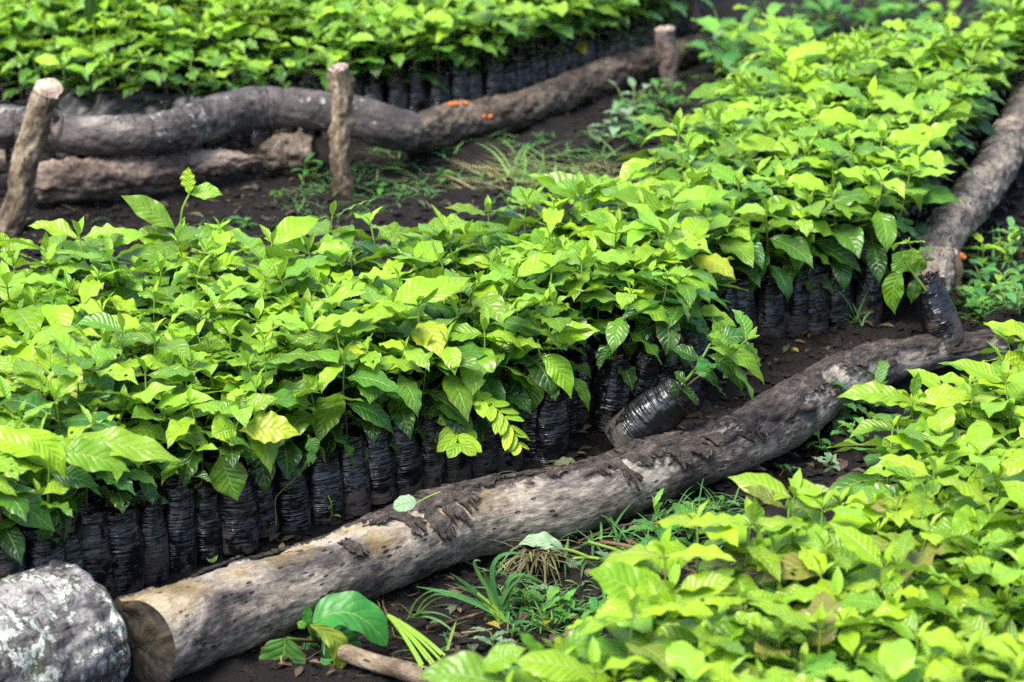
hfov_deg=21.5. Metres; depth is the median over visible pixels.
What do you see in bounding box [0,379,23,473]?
coffee seedling
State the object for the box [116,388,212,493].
coffee seedling
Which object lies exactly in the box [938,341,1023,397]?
coffee seedling
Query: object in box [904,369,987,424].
coffee seedling
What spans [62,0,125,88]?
coffee seedling
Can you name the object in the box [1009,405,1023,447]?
coffee seedling
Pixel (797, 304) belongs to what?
coffee seedling
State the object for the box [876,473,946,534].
coffee seedling
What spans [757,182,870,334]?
coffee seedling
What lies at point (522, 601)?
leafy weed
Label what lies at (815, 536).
coffee seedling
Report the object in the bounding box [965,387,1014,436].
coffee seedling
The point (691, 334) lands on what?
coffee seedling
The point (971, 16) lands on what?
rank weed
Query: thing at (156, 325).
coffee seedling
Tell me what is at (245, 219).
path weed
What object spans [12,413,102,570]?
coffee seedling
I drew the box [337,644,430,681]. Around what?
cut branch
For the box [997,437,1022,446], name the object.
coffee seedling
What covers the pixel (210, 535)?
coffee seedling
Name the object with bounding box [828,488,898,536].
coffee seedling
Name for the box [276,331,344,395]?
coffee seedling
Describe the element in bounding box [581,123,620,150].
path weed
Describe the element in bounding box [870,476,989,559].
coffee seedling
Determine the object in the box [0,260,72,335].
coffee seedling
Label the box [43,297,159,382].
coffee seedling
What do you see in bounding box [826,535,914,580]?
coffee seedling
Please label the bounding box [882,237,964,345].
coffee seedling
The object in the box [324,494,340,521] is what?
sprout
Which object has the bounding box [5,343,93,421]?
coffee seedling
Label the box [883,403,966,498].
coffee seedling
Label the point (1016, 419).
coffee seedling
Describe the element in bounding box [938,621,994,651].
coffee seedling
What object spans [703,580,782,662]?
coffee seedling
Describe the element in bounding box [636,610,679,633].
coffee seedling
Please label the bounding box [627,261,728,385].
coffee seedling
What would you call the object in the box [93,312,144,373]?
coffee seedling
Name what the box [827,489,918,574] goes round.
coffee seedling
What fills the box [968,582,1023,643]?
coffee seedling
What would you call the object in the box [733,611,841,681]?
coffee seedling
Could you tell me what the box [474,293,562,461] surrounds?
coffee seedling
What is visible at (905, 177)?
coffee seedling
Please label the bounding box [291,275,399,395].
coffee seedling
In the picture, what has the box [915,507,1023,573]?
coffee seedling
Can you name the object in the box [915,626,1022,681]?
coffee seedling
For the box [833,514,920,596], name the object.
coffee seedling
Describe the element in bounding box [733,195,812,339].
coffee seedling
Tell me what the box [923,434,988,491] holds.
coffee seedling
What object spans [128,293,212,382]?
coffee seedling
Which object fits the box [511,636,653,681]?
coffee seedling
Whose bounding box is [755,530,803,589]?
coffee seedling
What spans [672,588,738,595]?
coffee seedling
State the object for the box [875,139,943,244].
coffee seedling
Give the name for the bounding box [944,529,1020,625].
coffee seedling
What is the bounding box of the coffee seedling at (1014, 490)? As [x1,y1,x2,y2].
[977,481,1023,593]
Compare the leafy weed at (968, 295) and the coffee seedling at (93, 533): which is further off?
the leafy weed at (968, 295)
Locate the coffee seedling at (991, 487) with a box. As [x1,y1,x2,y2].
[981,480,1017,557]
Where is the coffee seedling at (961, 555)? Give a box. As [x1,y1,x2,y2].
[947,545,1023,590]
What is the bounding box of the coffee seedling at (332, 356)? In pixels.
[225,302,383,444]
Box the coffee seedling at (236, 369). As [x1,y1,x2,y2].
[207,352,274,461]
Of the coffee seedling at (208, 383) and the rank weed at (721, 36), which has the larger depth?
the rank weed at (721, 36)
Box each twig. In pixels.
[426,610,487,629]
[461,628,491,633]
[578,523,640,542]
[600,539,693,574]
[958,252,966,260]
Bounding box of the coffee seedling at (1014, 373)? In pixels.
[1004,370,1018,428]
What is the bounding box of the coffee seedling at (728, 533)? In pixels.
[635,499,758,615]
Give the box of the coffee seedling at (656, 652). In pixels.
[574,584,687,681]
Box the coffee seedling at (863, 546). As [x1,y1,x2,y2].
[829,522,953,666]
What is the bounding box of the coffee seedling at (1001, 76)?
[945,40,1010,142]
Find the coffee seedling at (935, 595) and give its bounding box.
[903,583,1007,630]
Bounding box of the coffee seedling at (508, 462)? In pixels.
[472,327,542,472]
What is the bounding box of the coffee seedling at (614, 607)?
[577,579,731,681]
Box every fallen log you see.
[0,86,421,156]
[113,329,1008,681]
[395,34,709,154]
[913,70,1023,293]
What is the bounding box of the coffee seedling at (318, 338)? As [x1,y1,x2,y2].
[278,319,393,430]
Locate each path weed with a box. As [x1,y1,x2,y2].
[226,216,256,228]
[268,189,288,202]
[363,182,389,195]
[384,160,408,173]
[434,167,454,182]
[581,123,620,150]
[603,107,637,136]
[608,77,652,109]
[611,94,670,128]
[618,115,662,150]
[648,78,685,109]
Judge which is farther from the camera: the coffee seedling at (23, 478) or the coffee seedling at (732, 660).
the coffee seedling at (23, 478)
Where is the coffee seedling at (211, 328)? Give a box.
[202,325,257,374]
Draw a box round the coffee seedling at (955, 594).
[933,555,1023,628]
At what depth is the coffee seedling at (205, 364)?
5.81 m
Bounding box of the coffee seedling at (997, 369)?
[993,361,1023,422]
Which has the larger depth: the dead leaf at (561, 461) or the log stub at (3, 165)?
the log stub at (3, 165)
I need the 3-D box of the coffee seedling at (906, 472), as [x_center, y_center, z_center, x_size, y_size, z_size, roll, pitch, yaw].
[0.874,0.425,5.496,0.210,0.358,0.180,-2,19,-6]
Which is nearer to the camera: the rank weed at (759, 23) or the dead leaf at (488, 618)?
the dead leaf at (488, 618)
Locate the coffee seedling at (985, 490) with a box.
[950,470,1011,554]
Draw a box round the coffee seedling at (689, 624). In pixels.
[623,617,749,671]
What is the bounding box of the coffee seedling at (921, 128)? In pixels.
[874,112,951,221]
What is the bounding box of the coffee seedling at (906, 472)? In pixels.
[887,457,983,504]
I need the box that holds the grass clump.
[416,552,546,623]
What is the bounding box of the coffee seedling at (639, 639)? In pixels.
[565,598,662,664]
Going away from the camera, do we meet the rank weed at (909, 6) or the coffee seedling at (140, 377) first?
the coffee seedling at (140, 377)
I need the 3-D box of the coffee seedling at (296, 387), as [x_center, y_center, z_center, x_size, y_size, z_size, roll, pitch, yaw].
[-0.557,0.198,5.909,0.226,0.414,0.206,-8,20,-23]
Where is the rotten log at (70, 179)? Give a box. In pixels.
[34,147,265,203]
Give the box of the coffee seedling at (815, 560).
[774,548,847,629]
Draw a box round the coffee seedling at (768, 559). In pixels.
[683,496,806,621]
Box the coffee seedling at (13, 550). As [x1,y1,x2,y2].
[0,455,45,578]
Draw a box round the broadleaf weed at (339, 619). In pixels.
[259,591,388,667]
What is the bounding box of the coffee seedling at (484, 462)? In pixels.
[432,304,540,478]
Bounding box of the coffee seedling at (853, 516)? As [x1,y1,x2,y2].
[761,478,885,557]
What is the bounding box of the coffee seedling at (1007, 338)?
[982,322,1023,429]
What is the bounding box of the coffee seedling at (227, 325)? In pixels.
[187,315,278,384]
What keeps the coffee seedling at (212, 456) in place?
on the ground at (232, 666)
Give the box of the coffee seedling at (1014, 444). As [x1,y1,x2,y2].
[966,436,1023,509]
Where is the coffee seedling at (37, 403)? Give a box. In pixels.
[0,362,120,492]
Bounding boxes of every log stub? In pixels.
[0,150,7,174]
[258,130,318,176]
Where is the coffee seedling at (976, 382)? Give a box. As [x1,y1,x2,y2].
[954,380,1003,420]
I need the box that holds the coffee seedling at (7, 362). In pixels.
[0,355,56,424]
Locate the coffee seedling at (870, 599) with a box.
[828,586,961,656]
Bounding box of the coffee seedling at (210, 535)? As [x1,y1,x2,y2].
[153,384,250,566]
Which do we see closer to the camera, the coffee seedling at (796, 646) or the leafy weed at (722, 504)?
the coffee seedling at (796, 646)
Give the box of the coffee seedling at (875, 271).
[826,163,922,326]
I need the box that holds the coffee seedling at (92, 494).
[43,401,143,501]
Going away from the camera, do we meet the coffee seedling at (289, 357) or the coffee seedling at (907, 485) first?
the coffee seedling at (907, 485)
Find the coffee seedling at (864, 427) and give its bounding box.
[835,412,936,493]
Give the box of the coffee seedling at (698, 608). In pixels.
[677,596,783,673]
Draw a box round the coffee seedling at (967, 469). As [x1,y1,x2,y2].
[932,449,1005,481]
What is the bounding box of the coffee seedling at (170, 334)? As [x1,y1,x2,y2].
[140,321,238,403]
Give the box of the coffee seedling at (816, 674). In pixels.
[781,665,826,681]
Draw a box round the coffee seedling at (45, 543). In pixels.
[0,425,181,569]
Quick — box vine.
[275,435,319,525]
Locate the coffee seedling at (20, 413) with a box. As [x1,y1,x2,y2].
[0,400,55,530]
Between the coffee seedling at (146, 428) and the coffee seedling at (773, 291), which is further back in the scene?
the coffee seedling at (773, 291)
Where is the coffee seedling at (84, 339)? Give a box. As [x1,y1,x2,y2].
[71,327,141,382]
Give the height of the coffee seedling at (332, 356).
0.438 m
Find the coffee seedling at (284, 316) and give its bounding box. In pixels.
[208,297,308,391]
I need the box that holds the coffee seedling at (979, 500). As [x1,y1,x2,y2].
[973,471,1023,586]
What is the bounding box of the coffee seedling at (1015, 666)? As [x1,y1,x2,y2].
[958,652,1023,681]
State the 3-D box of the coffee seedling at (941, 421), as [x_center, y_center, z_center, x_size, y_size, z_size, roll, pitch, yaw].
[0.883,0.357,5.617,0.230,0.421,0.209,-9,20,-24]
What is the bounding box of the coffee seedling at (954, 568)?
[898,561,976,603]
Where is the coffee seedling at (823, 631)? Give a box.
[749,590,897,681]
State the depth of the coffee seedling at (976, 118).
8.49 m
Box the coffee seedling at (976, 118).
[947,78,982,170]
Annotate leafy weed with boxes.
[291,153,327,181]
[470,626,517,652]
[502,619,531,638]
[510,587,546,613]
[529,584,556,602]
[539,599,578,632]
[543,586,577,612]
[557,599,590,621]
[573,597,607,632]
[595,551,608,557]
[619,503,703,544]
[652,488,664,524]
[676,503,702,538]
[682,496,718,516]
[708,495,739,515]
[770,462,801,476]
[806,430,831,452]
[813,452,839,470]
[829,380,868,429]
[830,417,870,449]
[853,360,898,412]
[951,279,991,307]
[961,233,1005,263]
[963,287,997,317]
[964,259,998,286]
[969,300,1011,314]
[978,267,1023,303]
[980,274,1020,301]
[987,229,1019,261]
[989,216,1023,259]
[995,281,1023,316]
[1003,261,1023,283]
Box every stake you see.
[0,78,63,237]
[326,63,355,196]
[655,25,679,87]
[686,0,699,30]
[949,248,963,308]
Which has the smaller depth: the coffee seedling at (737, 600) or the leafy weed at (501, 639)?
the coffee seedling at (737, 600)
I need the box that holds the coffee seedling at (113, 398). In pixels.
[98,355,207,491]
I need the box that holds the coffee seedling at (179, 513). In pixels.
[149,437,217,573]
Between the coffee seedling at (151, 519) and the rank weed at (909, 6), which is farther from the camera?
the rank weed at (909, 6)
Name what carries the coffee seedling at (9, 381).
on the ground at (232, 666)
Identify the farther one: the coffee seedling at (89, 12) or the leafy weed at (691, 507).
the coffee seedling at (89, 12)
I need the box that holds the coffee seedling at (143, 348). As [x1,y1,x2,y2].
[115,340,187,382]
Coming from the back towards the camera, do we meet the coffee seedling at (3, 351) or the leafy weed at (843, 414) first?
the leafy weed at (843, 414)
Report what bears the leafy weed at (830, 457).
on the ground at (232, 666)
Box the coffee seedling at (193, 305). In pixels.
[162,283,284,343]
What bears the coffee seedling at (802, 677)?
on the ground at (232, 666)
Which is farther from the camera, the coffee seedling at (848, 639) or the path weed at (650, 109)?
the path weed at (650, 109)
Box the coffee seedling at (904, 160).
[852,142,933,280]
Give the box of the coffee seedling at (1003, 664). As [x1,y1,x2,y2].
[946,648,1023,681]
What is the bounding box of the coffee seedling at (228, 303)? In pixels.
[156,299,244,384]
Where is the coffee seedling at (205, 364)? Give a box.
[128,345,227,471]
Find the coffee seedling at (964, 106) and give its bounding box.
[922,83,988,189]
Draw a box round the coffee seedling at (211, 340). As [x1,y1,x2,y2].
[172,318,256,423]
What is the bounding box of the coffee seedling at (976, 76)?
[948,72,990,135]
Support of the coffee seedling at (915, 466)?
on the ground at (232, 666)
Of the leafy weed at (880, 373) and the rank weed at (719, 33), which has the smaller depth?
the leafy weed at (880, 373)
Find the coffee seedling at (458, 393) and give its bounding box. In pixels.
[396,322,497,483]
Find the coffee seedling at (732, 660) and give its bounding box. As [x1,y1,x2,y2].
[709,637,747,681]
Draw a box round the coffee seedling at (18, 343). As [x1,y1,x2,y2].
[0,341,43,348]
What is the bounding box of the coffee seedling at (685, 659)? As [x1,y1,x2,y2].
[624,641,758,681]
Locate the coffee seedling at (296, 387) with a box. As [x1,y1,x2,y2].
[208,348,318,417]
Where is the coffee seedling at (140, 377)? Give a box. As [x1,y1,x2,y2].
[132,376,149,384]
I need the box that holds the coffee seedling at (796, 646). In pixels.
[747,582,811,650]
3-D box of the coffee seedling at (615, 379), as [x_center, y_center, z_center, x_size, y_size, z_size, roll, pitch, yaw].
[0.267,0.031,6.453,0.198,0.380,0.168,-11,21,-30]
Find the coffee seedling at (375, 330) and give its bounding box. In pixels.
[361,324,400,339]
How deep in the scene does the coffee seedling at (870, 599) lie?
4.80 m
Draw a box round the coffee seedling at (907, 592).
[843,569,933,643]
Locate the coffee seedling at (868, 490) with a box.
[852,485,902,534]
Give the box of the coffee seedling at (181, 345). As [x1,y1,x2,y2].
[89,323,218,440]
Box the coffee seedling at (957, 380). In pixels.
[939,372,1003,389]
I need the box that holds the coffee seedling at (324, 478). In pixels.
[260,372,366,524]
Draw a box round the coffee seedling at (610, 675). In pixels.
[581,655,656,681]
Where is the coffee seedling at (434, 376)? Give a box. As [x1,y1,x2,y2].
[408,297,513,389]
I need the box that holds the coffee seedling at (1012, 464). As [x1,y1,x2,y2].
[997,448,1023,507]
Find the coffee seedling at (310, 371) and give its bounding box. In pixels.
[257,327,316,409]
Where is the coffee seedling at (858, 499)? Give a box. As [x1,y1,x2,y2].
[826,487,891,556]
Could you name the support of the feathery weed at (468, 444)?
on the ground at (232, 666)
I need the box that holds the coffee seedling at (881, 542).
[869,511,965,598]
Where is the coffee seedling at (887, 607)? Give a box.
[862,585,994,658]
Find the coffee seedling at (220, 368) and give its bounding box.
[195,341,235,377]
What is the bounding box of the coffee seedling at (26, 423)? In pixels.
[0,411,45,427]
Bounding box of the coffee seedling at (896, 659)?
[813,638,919,681]
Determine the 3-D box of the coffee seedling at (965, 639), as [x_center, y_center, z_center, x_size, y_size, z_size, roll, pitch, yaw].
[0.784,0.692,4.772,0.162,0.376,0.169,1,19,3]
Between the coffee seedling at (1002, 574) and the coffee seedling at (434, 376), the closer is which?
the coffee seedling at (1002, 574)
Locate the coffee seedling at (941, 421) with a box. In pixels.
[884,406,992,495]
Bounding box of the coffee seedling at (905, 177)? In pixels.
[854,143,951,243]
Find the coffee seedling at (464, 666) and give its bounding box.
[418,643,526,681]
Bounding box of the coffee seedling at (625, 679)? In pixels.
[624,611,679,680]
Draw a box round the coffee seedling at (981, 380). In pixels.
[972,368,1023,421]
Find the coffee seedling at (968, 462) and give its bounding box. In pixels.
[961,452,1015,558]
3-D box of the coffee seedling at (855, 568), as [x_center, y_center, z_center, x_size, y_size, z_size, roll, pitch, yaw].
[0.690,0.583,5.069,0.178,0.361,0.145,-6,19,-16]
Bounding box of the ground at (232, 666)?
[0,0,1023,681]
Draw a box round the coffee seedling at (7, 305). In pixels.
[0,290,83,337]
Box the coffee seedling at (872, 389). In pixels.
[836,372,970,492]
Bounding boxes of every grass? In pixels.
[7,0,1023,656]
[382,589,457,668]
[488,538,579,588]
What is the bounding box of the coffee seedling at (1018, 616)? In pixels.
[995,561,1023,665]
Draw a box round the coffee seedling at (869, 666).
[805,640,882,676]
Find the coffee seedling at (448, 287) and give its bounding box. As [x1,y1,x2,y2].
[362,275,485,409]
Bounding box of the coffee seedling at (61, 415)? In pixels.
[54,412,72,418]
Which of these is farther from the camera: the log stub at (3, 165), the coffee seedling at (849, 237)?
the log stub at (3, 165)
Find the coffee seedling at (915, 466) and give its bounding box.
[877,454,990,597]
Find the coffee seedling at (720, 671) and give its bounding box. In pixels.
[703,661,749,681]
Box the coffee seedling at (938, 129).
[886,122,957,221]
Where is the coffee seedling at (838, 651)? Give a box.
[781,622,862,681]
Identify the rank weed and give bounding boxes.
[680,8,767,77]
[691,0,784,58]
[691,18,744,59]
[699,21,749,66]
[714,24,756,73]
[720,4,801,46]
[739,29,782,69]
[772,31,809,42]
[780,19,831,46]
[792,0,854,38]
[794,0,840,22]
[822,0,868,31]
[845,3,905,42]
[865,0,918,19]
[898,9,942,42]
[918,0,934,11]
[924,0,960,32]
[968,0,992,21]
[973,0,1019,8]
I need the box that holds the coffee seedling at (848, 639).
[797,606,915,663]
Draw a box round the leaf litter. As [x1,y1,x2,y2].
[1,155,894,676]
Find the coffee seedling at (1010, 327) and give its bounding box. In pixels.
[984,319,1023,373]
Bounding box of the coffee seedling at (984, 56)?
[931,37,1004,158]
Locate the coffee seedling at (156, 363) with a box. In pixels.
[126,348,222,452]
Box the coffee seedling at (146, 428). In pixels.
[78,382,175,492]
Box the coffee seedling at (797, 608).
[765,591,855,664]
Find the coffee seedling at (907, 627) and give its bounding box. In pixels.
[856,608,954,661]
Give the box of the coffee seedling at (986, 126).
[952,68,1003,166]
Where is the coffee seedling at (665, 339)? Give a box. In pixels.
[622,266,696,402]
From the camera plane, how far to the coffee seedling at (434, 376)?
6.18 m
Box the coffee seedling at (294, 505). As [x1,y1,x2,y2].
[202,369,325,532]
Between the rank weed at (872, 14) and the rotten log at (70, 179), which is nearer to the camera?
the rotten log at (70, 179)
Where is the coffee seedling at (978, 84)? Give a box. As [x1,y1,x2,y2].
[934,53,998,177]
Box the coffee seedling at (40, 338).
[0,323,78,401]
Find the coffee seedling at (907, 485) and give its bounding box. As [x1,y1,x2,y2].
[899,480,946,532]
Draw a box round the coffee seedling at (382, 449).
[329,333,423,504]
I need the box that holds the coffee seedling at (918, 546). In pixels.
[899,529,976,583]
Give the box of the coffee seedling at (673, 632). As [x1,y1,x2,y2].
[641,604,776,679]
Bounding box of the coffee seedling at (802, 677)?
[784,674,844,681]
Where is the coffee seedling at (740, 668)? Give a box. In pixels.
[728,658,797,680]
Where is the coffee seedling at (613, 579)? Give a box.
[587,559,734,680]
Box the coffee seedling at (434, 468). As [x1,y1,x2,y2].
[378,320,485,489]
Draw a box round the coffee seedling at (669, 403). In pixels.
[604,309,763,447]
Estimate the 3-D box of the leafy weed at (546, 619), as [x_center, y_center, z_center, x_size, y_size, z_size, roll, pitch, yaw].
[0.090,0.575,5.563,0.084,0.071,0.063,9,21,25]
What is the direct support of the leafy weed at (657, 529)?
on the ground at (232, 666)
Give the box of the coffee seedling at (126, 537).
[93,456,156,592]
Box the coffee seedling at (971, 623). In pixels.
[955,611,1023,676]
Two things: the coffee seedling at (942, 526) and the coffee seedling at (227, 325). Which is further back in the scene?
the coffee seedling at (227, 325)
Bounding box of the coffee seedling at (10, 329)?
[0,322,22,337]
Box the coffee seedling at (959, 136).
[904,82,990,184]
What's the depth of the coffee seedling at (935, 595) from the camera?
4.88 m
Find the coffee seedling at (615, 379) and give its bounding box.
[573,279,672,431]
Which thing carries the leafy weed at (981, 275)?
on the ground at (232, 666)
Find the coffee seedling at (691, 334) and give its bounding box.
[630,242,735,391]
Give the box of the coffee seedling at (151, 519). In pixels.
[119,457,184,585]
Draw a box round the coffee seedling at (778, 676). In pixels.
[696,670,793,681]
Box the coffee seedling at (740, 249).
[691,203,760,349]
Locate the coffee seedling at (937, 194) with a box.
[864,155,961,303]
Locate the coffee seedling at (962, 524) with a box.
[929,496,1023,585]
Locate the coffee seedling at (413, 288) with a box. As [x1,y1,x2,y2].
[343,277,456,412]
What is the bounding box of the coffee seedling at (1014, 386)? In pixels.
[949,358,1023,447]
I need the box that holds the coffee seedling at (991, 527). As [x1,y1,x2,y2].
[981,508,1023,627]
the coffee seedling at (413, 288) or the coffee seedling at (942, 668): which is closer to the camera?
the coffee seedling at (942, 668)
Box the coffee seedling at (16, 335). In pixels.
[0,325,75,353]
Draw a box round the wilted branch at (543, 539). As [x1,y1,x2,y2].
[518,531,621,568]
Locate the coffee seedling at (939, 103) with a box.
[891,94,977,206]
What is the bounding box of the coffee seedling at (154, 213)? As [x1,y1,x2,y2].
[122,167,240,271]
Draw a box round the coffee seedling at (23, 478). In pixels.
[0,417,54,527]
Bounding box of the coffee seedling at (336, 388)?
[318,328,393,396]
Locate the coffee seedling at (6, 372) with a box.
[0,353,25,374]
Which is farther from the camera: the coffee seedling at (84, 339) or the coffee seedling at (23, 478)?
the coffee seedling at (84, 339)
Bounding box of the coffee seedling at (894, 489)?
[863,451,969,531]
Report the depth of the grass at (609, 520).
7.97 m
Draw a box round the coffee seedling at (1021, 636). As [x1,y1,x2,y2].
[1017,633,1023,642]
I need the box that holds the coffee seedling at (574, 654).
[519,651,627,679]
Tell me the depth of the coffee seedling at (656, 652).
4.63 m
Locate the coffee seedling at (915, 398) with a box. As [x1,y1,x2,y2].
[872,389,969,485]
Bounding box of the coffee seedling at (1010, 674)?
[986,669,1018,681]
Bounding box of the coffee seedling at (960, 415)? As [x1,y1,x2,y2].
[923,382,1010,450]
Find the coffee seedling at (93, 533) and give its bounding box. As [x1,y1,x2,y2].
[53,404,139,594]
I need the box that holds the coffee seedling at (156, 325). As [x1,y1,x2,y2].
[131,317,167,412]
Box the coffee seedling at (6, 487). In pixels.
[0,474,16,495]
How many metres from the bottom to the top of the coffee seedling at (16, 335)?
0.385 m
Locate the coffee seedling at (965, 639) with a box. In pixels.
[953,637,999,677]
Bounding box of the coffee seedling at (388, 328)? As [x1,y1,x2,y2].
[374,311,425,399]
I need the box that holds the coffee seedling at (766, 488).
[728,468,846,544]
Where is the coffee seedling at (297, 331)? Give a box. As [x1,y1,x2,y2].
[235,322,318,374]
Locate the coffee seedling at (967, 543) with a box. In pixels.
[920,535,1020,616]
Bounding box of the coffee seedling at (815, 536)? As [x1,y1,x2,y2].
[759,523,881,663]
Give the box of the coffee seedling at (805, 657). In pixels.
[755,642,848,671]
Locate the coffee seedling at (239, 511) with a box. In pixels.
[202,388,299,554]
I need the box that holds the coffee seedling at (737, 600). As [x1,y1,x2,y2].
[657,592,763,617]
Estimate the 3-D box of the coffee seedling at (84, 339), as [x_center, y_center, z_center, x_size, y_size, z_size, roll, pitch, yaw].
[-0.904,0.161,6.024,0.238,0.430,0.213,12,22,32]
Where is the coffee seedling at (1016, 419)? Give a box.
[975,402,1023,447]
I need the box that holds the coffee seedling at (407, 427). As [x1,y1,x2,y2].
[354,337,442,499]
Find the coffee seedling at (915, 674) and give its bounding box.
[871,630,983,681]
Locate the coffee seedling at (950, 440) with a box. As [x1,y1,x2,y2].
[923,426,1009,485]
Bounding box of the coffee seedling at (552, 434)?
[488,281,600,464]
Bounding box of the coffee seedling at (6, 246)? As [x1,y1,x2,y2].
[0,233,38,306]
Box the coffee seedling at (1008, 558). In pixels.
[999,552,1015,561]
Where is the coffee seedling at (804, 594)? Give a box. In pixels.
[788,565,897,681]
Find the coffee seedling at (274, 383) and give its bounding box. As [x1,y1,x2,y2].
[239,352,299,409]
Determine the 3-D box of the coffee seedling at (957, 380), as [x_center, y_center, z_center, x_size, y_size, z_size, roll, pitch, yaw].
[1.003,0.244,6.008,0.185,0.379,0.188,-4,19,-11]
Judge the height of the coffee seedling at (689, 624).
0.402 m
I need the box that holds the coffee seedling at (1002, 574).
[939,545,1023,632]
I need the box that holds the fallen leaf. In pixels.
[393,491,440,511]
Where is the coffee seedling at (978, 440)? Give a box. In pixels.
[910,419,1023,527]
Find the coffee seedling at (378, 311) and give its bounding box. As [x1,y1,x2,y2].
[304,301,416,418]
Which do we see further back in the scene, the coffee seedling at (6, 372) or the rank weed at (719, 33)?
the rank weed at (719, 33)
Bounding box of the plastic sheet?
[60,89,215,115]
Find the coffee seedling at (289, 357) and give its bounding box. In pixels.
[217,318,322,441]
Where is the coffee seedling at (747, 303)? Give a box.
[706,197,768,343]
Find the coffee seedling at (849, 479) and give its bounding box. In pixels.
[824,412,929,509]
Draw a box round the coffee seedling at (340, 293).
[248,286,364,391]
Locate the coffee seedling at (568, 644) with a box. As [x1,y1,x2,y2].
[501,615,637,681]
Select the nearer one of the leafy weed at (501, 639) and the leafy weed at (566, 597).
the leafy weed at (501, 639)
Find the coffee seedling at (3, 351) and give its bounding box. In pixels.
[0,336,14,355]
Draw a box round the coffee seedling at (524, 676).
[505,670,546,681]
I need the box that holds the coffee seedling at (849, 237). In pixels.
[782,181,874,328]
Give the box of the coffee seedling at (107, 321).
[76,311,166,394]
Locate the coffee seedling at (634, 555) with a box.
[599,526,748,634]
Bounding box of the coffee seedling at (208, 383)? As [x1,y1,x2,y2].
[153,348,233,427]
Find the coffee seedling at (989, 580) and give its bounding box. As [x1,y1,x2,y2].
[977,560,1023,624]
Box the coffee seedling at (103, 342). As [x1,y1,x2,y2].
[71,322,141,371]
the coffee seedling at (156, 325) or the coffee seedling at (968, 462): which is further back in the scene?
the coffee seedling at (156, 325)
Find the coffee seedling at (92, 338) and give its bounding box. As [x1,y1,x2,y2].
[43,310,130,390]
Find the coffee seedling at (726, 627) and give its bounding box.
[689,612,809,678]
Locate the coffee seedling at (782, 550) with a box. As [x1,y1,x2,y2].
[719,530,809,590]
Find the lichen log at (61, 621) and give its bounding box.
[0,560,130,681]
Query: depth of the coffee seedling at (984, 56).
8.70 m
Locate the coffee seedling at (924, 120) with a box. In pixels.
[887,107,974,214]
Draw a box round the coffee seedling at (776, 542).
[705,527,839,650]
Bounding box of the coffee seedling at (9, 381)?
[0,379,17,401]
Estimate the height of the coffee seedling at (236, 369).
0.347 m
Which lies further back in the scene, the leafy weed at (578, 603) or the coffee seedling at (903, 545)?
the leafy weed at (578, 603)
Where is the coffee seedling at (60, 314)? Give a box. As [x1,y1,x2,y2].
[2,288,101,346]
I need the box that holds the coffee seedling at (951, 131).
[898,107,971,184]
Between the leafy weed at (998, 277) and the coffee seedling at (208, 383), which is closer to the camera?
the coffee seedling at (208, 383)
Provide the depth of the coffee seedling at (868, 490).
5.41 m
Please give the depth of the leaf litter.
6.31 m
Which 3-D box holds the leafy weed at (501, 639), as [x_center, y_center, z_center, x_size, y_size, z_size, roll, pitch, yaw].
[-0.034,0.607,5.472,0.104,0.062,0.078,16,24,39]
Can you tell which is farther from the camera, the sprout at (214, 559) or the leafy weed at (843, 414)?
the leafy weed at (843, 414)
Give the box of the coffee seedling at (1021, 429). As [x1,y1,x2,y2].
[980,422,1023,560]
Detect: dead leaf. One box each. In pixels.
[471,610,493,621]
[543,456,575,466]
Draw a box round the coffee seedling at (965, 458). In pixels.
[958,455,1013,509]
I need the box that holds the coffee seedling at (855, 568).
[840,563,913,581]
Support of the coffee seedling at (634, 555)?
on the ground at (232, 666)
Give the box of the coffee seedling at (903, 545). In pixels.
[847,529,968,625]
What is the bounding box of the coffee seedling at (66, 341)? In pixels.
[43,329,154,463]
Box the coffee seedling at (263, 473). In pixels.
[203,366,312,537]
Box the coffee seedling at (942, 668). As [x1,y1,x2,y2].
[918,639,1008,681]
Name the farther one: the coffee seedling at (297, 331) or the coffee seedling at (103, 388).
the coffee seedling at (297, 331)
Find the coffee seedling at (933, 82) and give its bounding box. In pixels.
[893,72,986,179]
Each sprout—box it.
[207,555,217,562]
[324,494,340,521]
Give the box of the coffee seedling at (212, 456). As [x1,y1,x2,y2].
[173,359,242,472]
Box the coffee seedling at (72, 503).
[0,418,77,534]
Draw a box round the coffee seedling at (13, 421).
[0,419,25,457]
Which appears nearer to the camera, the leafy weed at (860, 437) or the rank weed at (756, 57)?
the leafy weed at (860, 437)
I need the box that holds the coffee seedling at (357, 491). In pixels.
[305,342,400,515]
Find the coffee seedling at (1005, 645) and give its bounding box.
[974,633,1023,681]
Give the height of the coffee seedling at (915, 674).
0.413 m
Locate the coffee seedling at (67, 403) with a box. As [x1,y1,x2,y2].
[0,360,86,490]
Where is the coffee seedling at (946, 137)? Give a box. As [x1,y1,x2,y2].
[895,88,955,167]
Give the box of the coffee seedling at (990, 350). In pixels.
[975,321,1023,353]
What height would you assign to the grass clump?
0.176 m
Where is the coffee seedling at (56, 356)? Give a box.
[11,344,132,419]
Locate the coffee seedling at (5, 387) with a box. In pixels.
[0,376,57,486]
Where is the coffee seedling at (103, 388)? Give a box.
[4,348,151,431]
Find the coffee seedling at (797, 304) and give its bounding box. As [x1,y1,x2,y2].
[756,208,834,334]
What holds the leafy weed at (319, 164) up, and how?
on the ground at (232, 666)
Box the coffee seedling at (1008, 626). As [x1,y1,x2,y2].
[989,618,1023,665]
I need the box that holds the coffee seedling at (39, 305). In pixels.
[0,298,63,355]
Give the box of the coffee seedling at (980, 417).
[954,414,1008,428]

